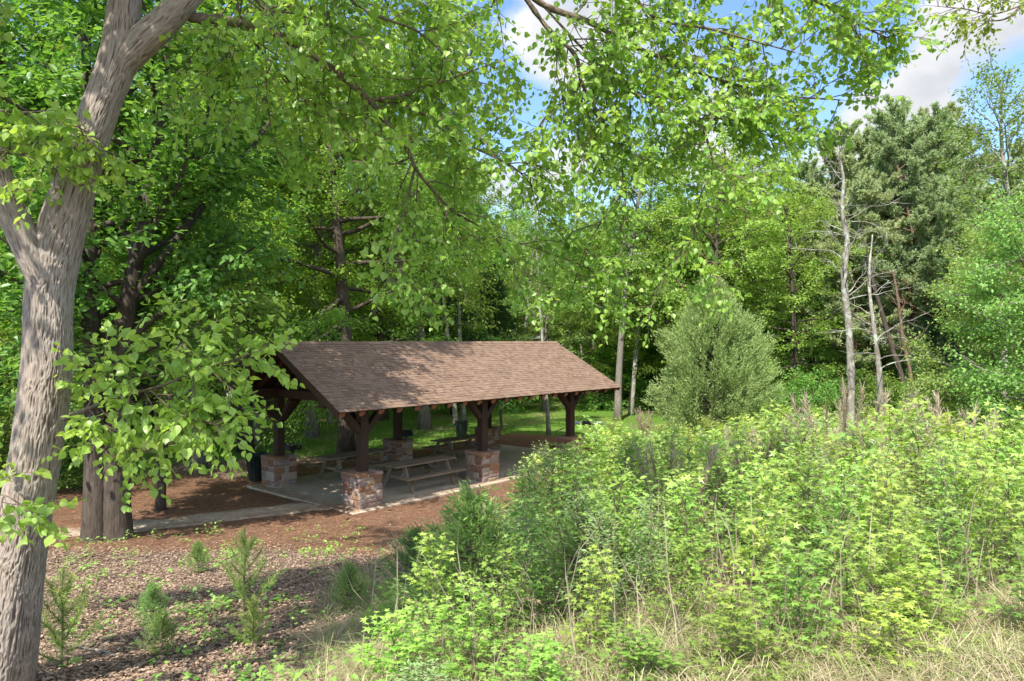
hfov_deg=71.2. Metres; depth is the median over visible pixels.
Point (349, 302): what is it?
broadleaf tree
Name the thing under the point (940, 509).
narrow leaved shrub
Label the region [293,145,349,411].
slender tree
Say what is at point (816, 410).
sweetgum sapling
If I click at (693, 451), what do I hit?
sweetgum sapling
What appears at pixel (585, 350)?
woodland shrub
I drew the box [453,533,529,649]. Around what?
thicket shrub
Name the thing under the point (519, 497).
sweetgum sapling
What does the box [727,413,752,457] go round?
sweetgum sapling
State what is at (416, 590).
sweetgum sapling
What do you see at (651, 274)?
broadleaf tree
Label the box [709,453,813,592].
sweetgum sapling
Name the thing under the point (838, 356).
broadleaf tree
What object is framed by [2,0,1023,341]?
sky
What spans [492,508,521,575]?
narrow leaved shrub
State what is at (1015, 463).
sweetgum sapling
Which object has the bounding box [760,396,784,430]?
thicket shrub
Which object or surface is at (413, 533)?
young cedar
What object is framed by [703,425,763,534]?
sweetgum sapling
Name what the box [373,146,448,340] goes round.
slender tree
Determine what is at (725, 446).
thicket shrub
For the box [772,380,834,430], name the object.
woodland shrub
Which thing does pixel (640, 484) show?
thicket shrub
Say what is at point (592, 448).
sweetgum sapling
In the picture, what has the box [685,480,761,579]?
thicket shrub
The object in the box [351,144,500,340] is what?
broadleaf tree
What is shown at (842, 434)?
sweetgum sapling
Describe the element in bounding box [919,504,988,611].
sweetgum sapling
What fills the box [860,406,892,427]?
sweetgum sapling
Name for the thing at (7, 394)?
willow oak
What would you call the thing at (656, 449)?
sweetgum sapling
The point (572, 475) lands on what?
sweetgum sapling
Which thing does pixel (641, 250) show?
willow oak
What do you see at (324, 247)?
broadleaf tree
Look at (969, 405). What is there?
woodland shrub
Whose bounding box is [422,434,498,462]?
picnic table
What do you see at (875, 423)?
sweetgum sapling
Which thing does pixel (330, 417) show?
slender tree
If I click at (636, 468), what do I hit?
sweetgum sapling
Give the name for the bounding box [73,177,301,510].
willow oak
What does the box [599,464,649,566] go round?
thicket shrub
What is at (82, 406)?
woodland shrub
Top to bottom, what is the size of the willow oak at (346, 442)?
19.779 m
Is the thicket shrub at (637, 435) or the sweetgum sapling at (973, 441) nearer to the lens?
the sweetgum sapling at (973, 441)
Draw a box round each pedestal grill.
[285,443,302,453]
[403,430,412,437]
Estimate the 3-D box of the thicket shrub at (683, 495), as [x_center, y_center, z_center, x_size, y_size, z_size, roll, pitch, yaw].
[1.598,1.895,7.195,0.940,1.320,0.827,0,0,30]
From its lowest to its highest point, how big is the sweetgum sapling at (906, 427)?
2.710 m
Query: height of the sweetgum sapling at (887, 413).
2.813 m
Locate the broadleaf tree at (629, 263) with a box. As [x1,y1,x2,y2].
[548,111,720,420]
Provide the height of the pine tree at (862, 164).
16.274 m
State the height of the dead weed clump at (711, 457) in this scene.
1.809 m
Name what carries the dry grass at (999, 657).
on the ground at (518, 436)
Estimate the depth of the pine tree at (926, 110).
39.75 m
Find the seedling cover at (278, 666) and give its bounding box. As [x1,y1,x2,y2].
[52,520,637,680]
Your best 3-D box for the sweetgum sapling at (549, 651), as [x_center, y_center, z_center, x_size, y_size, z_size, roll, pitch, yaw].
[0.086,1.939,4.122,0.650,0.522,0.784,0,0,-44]
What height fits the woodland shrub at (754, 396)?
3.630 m
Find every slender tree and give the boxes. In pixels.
[43,26,156,405]
[187,83,313,448]
[252,143,332,338]
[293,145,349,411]
[298,157,380,424]
[350,181,410,310]
[359,157,434,340]
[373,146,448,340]
[407,186,492,426]
[424,160,498,419]
[434,159,512,320]
[486,161,565,333]
[502,211,581,435]
[503,248,537,332]
[542,166,620,406]
[557,262,595,397]
[593,125,694,415]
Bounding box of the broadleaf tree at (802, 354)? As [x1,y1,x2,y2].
[762,274,820,370]
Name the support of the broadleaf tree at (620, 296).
on the ground at (518, 436)
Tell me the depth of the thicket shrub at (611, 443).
10.22 m
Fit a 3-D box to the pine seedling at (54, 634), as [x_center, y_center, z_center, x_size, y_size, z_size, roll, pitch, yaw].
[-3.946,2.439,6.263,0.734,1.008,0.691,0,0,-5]
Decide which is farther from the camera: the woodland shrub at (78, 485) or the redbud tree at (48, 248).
the woodland shrub at (78, 485)
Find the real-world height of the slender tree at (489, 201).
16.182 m
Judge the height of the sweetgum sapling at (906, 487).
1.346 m
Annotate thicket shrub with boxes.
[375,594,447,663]
[452,548,526,600]
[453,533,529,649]
[498,520,549,586]
[527,448,566,536]
[529,471,587,562]
[531,442,588,537]
[556,457,651,619]
[558,445,587,508]
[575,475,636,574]
[586,436,644,517]
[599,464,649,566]
[602,435,667,564]
[602,438,655,525]
[604,435,655,540]
[608,434,628,514]
[609,471,660,557]
[616,426,647,476]
[623,428,644,470]
[635,466,718,570]
[635,531,719,639]
[642,419,672,487]
[646,437,686,509]
[651,433,687,506]
[657,471,700,567]
[666,425,701,484]
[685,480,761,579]
[717,428,741,481]
[738,412,759,440]
[745,423,853,568]
[749,423,834,534]
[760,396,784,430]
[883,395,960,558]
[911,451,984,565]
[929,452,993,559]
[950,415,993,521]
[984,408,1006,498]
[989,414,1023,497]
[1004,415,1023,504]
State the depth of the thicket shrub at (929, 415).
9.65 m
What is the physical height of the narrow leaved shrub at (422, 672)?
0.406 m
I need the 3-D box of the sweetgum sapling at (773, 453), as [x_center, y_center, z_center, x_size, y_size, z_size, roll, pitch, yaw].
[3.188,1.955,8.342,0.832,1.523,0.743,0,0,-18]
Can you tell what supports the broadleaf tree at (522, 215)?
on the ground at (518, 436)
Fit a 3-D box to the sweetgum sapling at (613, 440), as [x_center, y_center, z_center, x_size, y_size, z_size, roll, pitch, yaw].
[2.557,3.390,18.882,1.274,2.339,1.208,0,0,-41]
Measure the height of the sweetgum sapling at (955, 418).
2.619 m
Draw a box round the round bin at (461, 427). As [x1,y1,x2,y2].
[454,420,468,435]
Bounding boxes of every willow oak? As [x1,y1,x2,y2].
[0,0,136,397]
[0,154,112,350]
[1,128,80,410]
[34,5,333,470]
[73,97,237,429]
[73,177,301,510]
[74,49,360,442]
[113,83,330,420]
[121,41,384,452]
[189,0,518,462]
[201,168,323,344]
[215,12,439,437]
[256,200,353,401]
[280,46,513,420]
[309,28,528,429]
[396,218,510,337]
[425,179,536,323]
[487,228,567,340]
[502,205,560,244]
[531,226,648,408]
[536,258,594,361]
[576,233,678,396]
[593,192,637,255]
[593,219,675,337]
[631,219,730,366]
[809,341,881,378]
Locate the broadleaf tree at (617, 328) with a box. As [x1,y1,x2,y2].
[575,199,679,402]
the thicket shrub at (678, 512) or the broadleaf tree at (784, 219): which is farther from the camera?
the broadleaf tree at (784, 219)
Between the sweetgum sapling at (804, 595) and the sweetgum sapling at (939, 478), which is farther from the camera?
the sweetgum sapling at (939, 478)
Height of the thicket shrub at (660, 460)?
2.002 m
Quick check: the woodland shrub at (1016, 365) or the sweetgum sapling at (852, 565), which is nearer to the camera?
the sweetgum sapling at (852, 565)
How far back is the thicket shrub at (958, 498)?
8.95 m
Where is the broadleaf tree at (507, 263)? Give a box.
[450,239,523,340]
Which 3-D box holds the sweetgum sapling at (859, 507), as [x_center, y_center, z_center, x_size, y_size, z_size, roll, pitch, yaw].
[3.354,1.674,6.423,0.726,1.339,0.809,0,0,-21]
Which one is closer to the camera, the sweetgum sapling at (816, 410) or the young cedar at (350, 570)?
the young cedar at (350, 570)
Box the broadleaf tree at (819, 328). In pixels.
[726,172,886,418]
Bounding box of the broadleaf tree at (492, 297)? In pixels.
[425,238,522,336]
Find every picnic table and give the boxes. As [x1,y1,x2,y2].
[307,448,398,478]
[380,455,466,493]
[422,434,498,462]
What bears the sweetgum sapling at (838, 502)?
on the ground at (518, 436)
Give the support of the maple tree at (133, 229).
on the ground at (518, 436)
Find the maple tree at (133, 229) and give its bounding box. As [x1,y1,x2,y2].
[0,0,333,542]
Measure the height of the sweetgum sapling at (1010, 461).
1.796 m
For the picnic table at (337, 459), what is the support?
on the picnic pavilion
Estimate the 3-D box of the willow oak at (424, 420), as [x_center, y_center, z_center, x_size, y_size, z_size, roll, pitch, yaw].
[-5.179,-5.183,34.063,11.819,19.760,12.898,0,0,-28]
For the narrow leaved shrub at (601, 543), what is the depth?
5.30 m
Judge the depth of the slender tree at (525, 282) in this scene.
51.56 m
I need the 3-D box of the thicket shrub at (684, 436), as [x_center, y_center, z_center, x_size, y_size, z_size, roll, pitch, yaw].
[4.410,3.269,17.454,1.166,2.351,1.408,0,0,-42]
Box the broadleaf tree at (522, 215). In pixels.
[399,144,533,340]
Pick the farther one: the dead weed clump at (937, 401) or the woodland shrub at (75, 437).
the woodland shrub at (75, 437)
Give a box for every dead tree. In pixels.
[785,115,914,434]
[815,235,933,428]
[856,269,930,395]
[861,240,912,399]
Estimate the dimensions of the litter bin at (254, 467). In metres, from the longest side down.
0.837 x 0.654 x 0.654 m
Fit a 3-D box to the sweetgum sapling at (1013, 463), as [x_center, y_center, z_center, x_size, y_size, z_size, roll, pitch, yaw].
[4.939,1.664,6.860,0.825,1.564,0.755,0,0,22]
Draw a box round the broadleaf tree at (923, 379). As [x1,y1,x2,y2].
[899,212,1023,491]
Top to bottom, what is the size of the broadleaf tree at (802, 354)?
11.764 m
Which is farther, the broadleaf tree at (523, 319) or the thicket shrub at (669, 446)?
the broadleaf tree at (523, 319)
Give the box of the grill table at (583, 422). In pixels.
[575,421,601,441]
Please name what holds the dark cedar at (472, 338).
on the ground at (518, 436)
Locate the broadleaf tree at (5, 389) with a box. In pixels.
[0,0,209,406]
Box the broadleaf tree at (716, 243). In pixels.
[630,128,801,400]
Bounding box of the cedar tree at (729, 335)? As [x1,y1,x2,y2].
[640,273,793,456]
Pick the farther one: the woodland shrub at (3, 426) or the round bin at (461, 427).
the round bin at (461, 427)
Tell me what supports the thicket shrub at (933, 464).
on the ground at (518, 436)
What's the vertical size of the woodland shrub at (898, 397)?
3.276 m
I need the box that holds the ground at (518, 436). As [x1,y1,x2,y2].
[0,344,1023,680]
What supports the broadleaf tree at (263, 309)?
on the ground at (518, 436)
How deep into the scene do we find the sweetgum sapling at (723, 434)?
18.57 m
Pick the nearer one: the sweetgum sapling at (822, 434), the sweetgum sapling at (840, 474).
the sweetgum sapling at (840, 474)
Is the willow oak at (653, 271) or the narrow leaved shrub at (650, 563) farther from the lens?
the willow oak at (653, 271)
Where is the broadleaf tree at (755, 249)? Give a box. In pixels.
[708,199,779,347]
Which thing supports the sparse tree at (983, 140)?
on the ground at (518, 436)
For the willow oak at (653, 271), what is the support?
on the ground at (518, 436)
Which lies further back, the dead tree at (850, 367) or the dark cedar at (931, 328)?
the dark cedar at (931, 328)
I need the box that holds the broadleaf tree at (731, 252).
[637,158,816,392]
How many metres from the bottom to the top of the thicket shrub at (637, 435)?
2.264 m
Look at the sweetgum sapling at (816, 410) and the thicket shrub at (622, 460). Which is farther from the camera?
the sweetgum sapling at (816, 410)
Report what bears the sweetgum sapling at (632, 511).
on the ground at (518, 436)
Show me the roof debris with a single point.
(387, 369)
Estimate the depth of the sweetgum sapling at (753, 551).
4.94 m
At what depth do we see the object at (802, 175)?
46.61 m
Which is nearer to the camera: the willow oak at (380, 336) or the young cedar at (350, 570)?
the young cedar at (350, 570)
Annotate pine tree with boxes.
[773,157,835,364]
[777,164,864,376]
[788,118,944,413]
[796,169,922,393]
[849,100,996,383]
[849,121,1011,391]
[852,93,943,378]
[899,101,1019,394]
[899,117,1019,407]
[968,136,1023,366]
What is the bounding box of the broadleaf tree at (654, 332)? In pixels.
[626,239,727,395]
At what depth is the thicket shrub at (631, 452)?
9.02 m
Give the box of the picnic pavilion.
[219,341,620,514]
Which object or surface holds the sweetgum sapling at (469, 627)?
on the ground at (518, 436)
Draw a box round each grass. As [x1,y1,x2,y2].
[1,392,694,488]
[245,522,1023,680]
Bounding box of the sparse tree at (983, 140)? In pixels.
[918,41,1023,415]
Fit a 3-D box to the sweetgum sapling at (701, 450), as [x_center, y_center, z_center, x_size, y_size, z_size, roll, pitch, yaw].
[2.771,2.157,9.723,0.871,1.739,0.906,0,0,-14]
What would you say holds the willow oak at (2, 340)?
on the ground at (518, 436)
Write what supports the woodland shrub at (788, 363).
on the ground at (518, 436)
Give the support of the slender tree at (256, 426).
on the ground at (518, 436)
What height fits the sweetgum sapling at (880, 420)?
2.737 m
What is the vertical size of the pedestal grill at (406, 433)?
0.975 m
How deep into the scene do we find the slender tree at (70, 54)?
31.02 m
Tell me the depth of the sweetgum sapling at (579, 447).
11.26 m
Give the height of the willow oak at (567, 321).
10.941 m
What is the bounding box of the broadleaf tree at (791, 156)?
[734,145,840,354]
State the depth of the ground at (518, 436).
17.03 m
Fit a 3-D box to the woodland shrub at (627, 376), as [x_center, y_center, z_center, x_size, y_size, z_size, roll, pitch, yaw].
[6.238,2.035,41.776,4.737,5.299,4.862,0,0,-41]
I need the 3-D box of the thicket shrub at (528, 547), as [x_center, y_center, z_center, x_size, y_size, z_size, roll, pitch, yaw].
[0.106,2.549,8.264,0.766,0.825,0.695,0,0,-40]
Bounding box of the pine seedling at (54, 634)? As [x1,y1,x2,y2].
[39,560,106,666]
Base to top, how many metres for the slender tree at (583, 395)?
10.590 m
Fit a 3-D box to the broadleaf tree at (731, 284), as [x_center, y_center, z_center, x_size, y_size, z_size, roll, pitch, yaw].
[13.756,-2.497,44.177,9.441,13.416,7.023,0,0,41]
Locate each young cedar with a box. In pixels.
[128,580,175,627]
[133,607,183,654]
[180,540,211,573]
[327,558,374,612]
[374,475,554,630]
[378,522,437,594]
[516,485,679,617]
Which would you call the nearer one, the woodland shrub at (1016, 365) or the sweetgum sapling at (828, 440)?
the sweetgum sapling at (828, 440)
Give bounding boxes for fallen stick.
[69,644,117,657]
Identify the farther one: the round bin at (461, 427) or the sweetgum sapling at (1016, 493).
the round bin at (461, 427)
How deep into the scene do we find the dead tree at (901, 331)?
30.95 m
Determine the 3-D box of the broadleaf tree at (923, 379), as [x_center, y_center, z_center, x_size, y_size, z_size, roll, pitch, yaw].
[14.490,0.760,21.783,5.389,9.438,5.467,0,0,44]
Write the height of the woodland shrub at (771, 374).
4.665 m
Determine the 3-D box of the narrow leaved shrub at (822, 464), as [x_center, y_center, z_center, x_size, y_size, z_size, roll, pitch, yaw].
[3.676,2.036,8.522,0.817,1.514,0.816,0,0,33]
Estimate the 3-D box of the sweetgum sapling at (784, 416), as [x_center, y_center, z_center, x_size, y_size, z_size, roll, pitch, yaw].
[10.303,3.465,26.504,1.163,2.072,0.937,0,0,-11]
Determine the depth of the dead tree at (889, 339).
29.94 m
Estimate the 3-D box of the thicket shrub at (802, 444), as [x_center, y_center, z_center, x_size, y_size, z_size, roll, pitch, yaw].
[2.955,1.681,7.304,1.009,1.652,0.768,0,0,-10]
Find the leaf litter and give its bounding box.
[35,470,749,680]
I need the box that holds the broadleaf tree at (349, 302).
[297,218,371,340]
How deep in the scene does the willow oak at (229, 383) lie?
30.22 m
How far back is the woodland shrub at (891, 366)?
40.15 m
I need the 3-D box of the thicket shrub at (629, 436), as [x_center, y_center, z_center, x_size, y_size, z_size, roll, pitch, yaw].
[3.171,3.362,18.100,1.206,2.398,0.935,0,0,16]
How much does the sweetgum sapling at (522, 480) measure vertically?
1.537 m
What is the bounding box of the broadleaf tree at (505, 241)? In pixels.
[492,217,568,340]
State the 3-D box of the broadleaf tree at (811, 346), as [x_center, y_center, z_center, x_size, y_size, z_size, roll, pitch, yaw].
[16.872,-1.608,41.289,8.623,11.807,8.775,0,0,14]
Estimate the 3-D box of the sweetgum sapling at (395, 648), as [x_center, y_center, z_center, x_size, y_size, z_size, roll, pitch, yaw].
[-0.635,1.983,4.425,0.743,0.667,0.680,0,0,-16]
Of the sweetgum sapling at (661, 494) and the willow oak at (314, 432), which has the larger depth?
the willow oak at (314, 432)
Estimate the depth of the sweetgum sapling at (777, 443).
10.66 m
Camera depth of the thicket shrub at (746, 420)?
24.39 m
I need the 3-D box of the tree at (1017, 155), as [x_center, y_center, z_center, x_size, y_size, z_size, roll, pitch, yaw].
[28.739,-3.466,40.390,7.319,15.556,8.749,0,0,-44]
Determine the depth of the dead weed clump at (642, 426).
29.97 m
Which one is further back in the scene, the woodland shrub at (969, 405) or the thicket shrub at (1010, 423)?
the woodland shrub at (969, 405)
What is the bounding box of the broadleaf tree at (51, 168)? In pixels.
[3,50,126,446]
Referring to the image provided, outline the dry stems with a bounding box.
[338,457,1023,680]
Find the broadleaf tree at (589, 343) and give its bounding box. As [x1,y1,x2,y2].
[549,204,635,359]
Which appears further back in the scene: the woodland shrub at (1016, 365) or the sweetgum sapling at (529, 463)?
the woodland shrub at (1016, 365)
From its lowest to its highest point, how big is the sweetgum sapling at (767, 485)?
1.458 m
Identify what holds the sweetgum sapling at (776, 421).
on the ground at (518, 436)
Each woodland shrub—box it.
[0,386,83,463]
[0,402,69,488]
[0,407,12,470]
[0,414,83,489]
[5,407,83,491]
[64,389,83,452]
[185,375,226,419]
[570,338,608,394]
[577,339,596,391]
[580,332,660,410]
[623,331,664,401]
[632,363,655,398]
[635,351,681,400]
[722,381,788,424]
[727,347,797,427]
[740,348,820,424]
[756,376,784,423]
[759,379,803,427]
[766,365,845,430]
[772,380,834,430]
[797,396,832,425]
[801,334,824,381]
[806,347,858,391]
[806,374,844,412]
[811,376,871,428]
[823,363,876,410]
[826,389,871,429]
[840,370,918,448]
[864,383,920,420]
[871,380,935,444]
[881,352,938,402]
[891,362,933,408]
[931,343,980,393]
[943,396,985,415]
[987,345,1023,404]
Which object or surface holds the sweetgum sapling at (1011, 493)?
on the ground at (518, 436)
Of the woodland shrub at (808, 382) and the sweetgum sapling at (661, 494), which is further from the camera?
the woodland shrub at (808, 382)
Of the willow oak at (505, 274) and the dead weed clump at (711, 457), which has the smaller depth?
the dead weed clump at (711, 457)
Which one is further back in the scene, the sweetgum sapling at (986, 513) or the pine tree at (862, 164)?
the pine tree at (862, 164)
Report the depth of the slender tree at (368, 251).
47.76 m
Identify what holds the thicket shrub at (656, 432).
on the ground at (518, 436)
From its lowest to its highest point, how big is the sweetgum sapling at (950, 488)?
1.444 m
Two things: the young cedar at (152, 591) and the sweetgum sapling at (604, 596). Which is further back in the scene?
the young cedar at (152, 591)
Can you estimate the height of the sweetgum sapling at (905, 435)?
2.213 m
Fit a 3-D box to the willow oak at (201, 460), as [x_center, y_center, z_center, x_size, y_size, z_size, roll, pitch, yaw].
[-12.044,-3.720,25.006,10.216,17.081,11.149,0,0,18]
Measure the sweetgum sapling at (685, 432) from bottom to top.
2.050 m
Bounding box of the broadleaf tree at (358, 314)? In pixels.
[305,243,390,340]
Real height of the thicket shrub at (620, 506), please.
1.451 m
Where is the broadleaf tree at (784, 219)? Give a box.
[727,183,844,387]
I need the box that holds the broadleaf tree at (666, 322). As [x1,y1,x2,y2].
[600,199,738,414]
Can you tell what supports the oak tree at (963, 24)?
on the ground at (518, 436)
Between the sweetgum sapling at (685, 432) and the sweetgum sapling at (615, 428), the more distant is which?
the sweetgum sapling at (685, 432)
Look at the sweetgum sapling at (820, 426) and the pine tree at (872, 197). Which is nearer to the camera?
the sweetgum sapling at (820, 426)
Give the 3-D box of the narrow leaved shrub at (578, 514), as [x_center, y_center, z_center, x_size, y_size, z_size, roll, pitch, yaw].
[0.681,1.877,6.410,0.845,1.332,0.884,0,0,-6]
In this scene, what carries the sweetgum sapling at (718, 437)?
on the ground at (518, 436)
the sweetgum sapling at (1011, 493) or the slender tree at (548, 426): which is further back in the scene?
the slender tree at (548, 426)
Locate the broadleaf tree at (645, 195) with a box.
[594,188,674,341]
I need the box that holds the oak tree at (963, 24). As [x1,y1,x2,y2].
[904,0,1023,66]
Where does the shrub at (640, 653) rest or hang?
on the ground at (518, 436)
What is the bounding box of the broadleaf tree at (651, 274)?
[613,182,740,406]
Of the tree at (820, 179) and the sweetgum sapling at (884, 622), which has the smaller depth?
the sweetgum sapling at (884, 622)
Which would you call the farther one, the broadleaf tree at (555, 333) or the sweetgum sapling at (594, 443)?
the broadleaf tree at (555, 333)
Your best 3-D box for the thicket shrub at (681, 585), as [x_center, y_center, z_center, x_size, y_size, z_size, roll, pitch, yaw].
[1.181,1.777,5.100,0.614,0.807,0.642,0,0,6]
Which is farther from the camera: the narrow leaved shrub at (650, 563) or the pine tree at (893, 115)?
the pine tree at (893, 115)
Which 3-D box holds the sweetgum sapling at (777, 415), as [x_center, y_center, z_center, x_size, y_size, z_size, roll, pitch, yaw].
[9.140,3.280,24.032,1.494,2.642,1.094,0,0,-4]
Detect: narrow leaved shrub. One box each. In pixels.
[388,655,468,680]
[439,562,489,614]
[467,493,558,614]
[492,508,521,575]
[505,457,549,551]
[525,440,560,538]
[543,479,638,610]
[550,501,634,641]
[607,494,681,612]
[757,408,842,541]
[757,409,779,443]
[768,416,845,548]
[792,447,843,568]
[815,435,909,576]
[854,400,884,430]
[894,411,945,544]
[894,433,966,550]
[901,446,991,567]
[938,416,993,509]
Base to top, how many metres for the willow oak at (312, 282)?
17.660 m
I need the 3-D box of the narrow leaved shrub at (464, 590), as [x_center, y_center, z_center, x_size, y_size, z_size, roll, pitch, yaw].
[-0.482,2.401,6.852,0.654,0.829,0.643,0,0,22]
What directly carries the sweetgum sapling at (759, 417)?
on the ground at (518, 436)
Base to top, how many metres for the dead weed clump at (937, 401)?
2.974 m
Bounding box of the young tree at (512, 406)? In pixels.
[483,336,530,430]
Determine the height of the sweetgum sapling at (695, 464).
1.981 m
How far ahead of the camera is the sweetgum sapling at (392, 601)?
6.74 m
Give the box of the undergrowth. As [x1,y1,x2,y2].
[349,451,1023,680]
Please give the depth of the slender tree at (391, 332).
39.90 m
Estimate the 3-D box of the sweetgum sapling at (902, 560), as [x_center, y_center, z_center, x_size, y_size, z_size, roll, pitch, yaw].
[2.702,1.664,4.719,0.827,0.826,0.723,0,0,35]
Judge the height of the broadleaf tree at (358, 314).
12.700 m
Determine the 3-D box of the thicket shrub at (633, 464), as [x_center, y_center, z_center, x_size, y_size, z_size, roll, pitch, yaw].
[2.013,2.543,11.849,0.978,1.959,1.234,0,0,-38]
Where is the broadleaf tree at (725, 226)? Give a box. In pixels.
[664,118,845,418]
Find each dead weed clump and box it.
[623,434,719,559]
[631,406,653,442]
[697,424,782,544]
[739,417,839,541]
[783,375,924,527]
[900,389,999,505]
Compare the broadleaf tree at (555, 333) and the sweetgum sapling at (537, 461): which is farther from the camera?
the broadleaf tree at (555, 333)
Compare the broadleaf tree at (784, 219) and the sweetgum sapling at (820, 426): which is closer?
the sweetgum sapling at (820, 426)
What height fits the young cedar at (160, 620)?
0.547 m
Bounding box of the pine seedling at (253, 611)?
[228,594,272,644]
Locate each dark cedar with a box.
[407,250,492,414]
[457,259,527,402]
[903,281,999,424]
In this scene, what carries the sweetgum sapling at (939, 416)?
on the ground at (518, 436)
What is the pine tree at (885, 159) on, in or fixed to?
on the ground at (518, 436)
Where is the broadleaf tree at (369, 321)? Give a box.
[332,198,431,340]
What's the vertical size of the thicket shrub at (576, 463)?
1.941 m
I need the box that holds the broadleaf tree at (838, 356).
[799,258,890,393]
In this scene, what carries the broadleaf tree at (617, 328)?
on the ground at (518, 436)
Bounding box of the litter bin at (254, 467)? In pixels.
[245,451,268,481]
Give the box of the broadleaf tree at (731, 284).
[668,200,797,366]
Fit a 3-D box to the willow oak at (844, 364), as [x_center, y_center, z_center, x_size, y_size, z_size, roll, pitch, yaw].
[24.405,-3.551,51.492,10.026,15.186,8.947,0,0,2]
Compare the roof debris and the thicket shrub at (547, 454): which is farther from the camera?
the roof debris
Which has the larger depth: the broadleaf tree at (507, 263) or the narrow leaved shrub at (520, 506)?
the broadleaf tree at (507, 263)
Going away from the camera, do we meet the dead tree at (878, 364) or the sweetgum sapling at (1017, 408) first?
the sweetgum sapling at (1017, 408)
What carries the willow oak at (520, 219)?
on the ground at (518, 436)
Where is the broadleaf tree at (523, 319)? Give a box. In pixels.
[501,242,572,340]
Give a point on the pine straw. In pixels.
(275, 526)
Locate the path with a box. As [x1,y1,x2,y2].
[58,501,330,536]
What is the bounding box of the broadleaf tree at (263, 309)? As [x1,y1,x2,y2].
[215,183,312,413]
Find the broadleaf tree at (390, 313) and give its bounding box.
[354,231,425,340]
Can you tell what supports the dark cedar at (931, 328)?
on the ground at (518, 436)
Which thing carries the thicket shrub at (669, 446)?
on the ground at (518, 436)
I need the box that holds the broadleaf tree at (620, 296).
[596,229,678,374]
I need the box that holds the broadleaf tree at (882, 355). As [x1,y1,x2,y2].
[785,165,958,403]
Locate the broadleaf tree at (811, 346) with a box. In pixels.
[739,219,846,402]
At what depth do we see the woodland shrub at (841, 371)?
48.23 m
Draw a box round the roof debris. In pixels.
[287,341,587,407]
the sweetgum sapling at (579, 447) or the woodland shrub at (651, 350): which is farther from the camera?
the woodland shrub at (651, 350)
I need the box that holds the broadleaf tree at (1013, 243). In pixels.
[928,180,1023,464]
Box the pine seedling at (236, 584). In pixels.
[214,524,281,608]
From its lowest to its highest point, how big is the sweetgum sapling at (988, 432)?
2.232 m
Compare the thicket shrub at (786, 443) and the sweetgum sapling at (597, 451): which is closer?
the thicket shrub at (786, 443)
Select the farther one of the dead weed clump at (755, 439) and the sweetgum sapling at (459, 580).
the dead weed clump at (755, 439)
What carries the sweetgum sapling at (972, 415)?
on the ground at (518, 436)
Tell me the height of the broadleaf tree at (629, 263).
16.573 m
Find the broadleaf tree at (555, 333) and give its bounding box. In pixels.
[477,233,607,411]
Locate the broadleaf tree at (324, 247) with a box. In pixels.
[281,143,369,315]
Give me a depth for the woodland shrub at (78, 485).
21.53 m
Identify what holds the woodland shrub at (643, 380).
on the ground at (518, 436)
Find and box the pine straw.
[50,442,602,559]
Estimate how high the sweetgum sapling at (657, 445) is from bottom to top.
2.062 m
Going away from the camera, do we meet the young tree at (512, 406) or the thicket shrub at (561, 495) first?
the thicket shrub at (561, 495)
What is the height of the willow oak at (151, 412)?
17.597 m
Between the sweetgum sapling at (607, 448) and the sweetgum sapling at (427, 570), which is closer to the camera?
the sweetgum sapling at (427, 570)
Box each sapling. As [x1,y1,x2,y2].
[348,605,464,680]
[358,584,459,632]
[363,583,440,635]
[393,531,482,639]
[404,576,528,680]
[419,536,464,585]
[419,560,501,599]
[476,486,578,631]
[476,628,581,680]
[485,502,511,546]
[487,467,546,559]
[501,454,554,550]
[502,452,539,517]
[503,481,532,525]
[505,513,547,595]
[517,443,579,557]
[532,452,607,569]
[542,438,599,525]
[555,440,597,522]
[558,544,643,661]
[565,415,613,486]
[570,445,611,513]
[574,423,610,490]
[579,425,623,504]
[586,415,642,484]
[589,439,621,503]
[591,425,630,482]
[599,438,635,490]
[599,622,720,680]
[602,486,674,596]
[606,442,656,526]
[629,429,647,472]
[633,419,705,541]
[637,431,678,541]
[637,433,673,469]
[637,466,702,576]
[645,441,678,491]
[655,421,668,442]
[655,472,723,604]
[667,427,727,536]
[675,428,703,465]
[679,422,699,452]
[681,425,741,529]
[682,435,718,518]
[685,446,714,501]
[685,582,811,680]
[686,436,732,555]
[687,413,719,468]
[690,425,748,538]
[702,506,801,624]
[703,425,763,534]
[708,414,754,515]
[709,436,794,558]
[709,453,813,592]
[711,422,744,488]
[713,461,805,588]
[716,456,788,563]
[725,419,766,476]
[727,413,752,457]
[733,540,866,654]
[736,436,794,506]
[742,424,818,516]
[745,493,819,612]
[748,408,787,455]
[748,418,770,466]
[749,419,782,478]
[750,405,773,459]
[757,442,820,544]
[764,399,793,437]
[764,447,858,577]
[776,406,795,432]
[777,515,889,630]
[778,418,859,539]
[785,453,889,575]
[786,467,877,597]
[791,427,849,547]
[797,413,835,500]
[802,415,905,548]
[804,403,823,428]
[813,429,855,516]
[819,417,839,508]
[819,485,934,600]
[820,408,865,455]
[822,587,953,680]
[823,443,846,520]
[824,420,907,536]
[830,425,887,497]
[838,449,915,591]
[839,450,935,578]
[846,441,914,530]
[853,459,934,557]
[854,528,995,641]
[856,561,988,646]
[857,457,929,551]
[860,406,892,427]
[862,403,935,532]
[864,405,893,444]
[865,409,898,452]
[880,401,928,517]
[881,396,936,519]
[884,418,935,495]
[891,434,1007,553]
[907,427,986,521]
[912,441,999,591]
[914,410,999,547]
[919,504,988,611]
[920,415,960,504]
[935,423,1011,556]
[945,453,1023,592]
[946,411,973,438]
[952,401,1023,557]
[958,434,1017,550]
[959,423,1005,521]
[971,463,1023,592]
[978,444,1023,546]
[979,430,1023,550]
[979,434,1023,564]
[980,541,1023,621]
[987,446,1023,538]
[997,439,1023,509]
[1003,389,1023,498]
[1011,406,1023,494]
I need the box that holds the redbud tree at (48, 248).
[0,0,952,680]

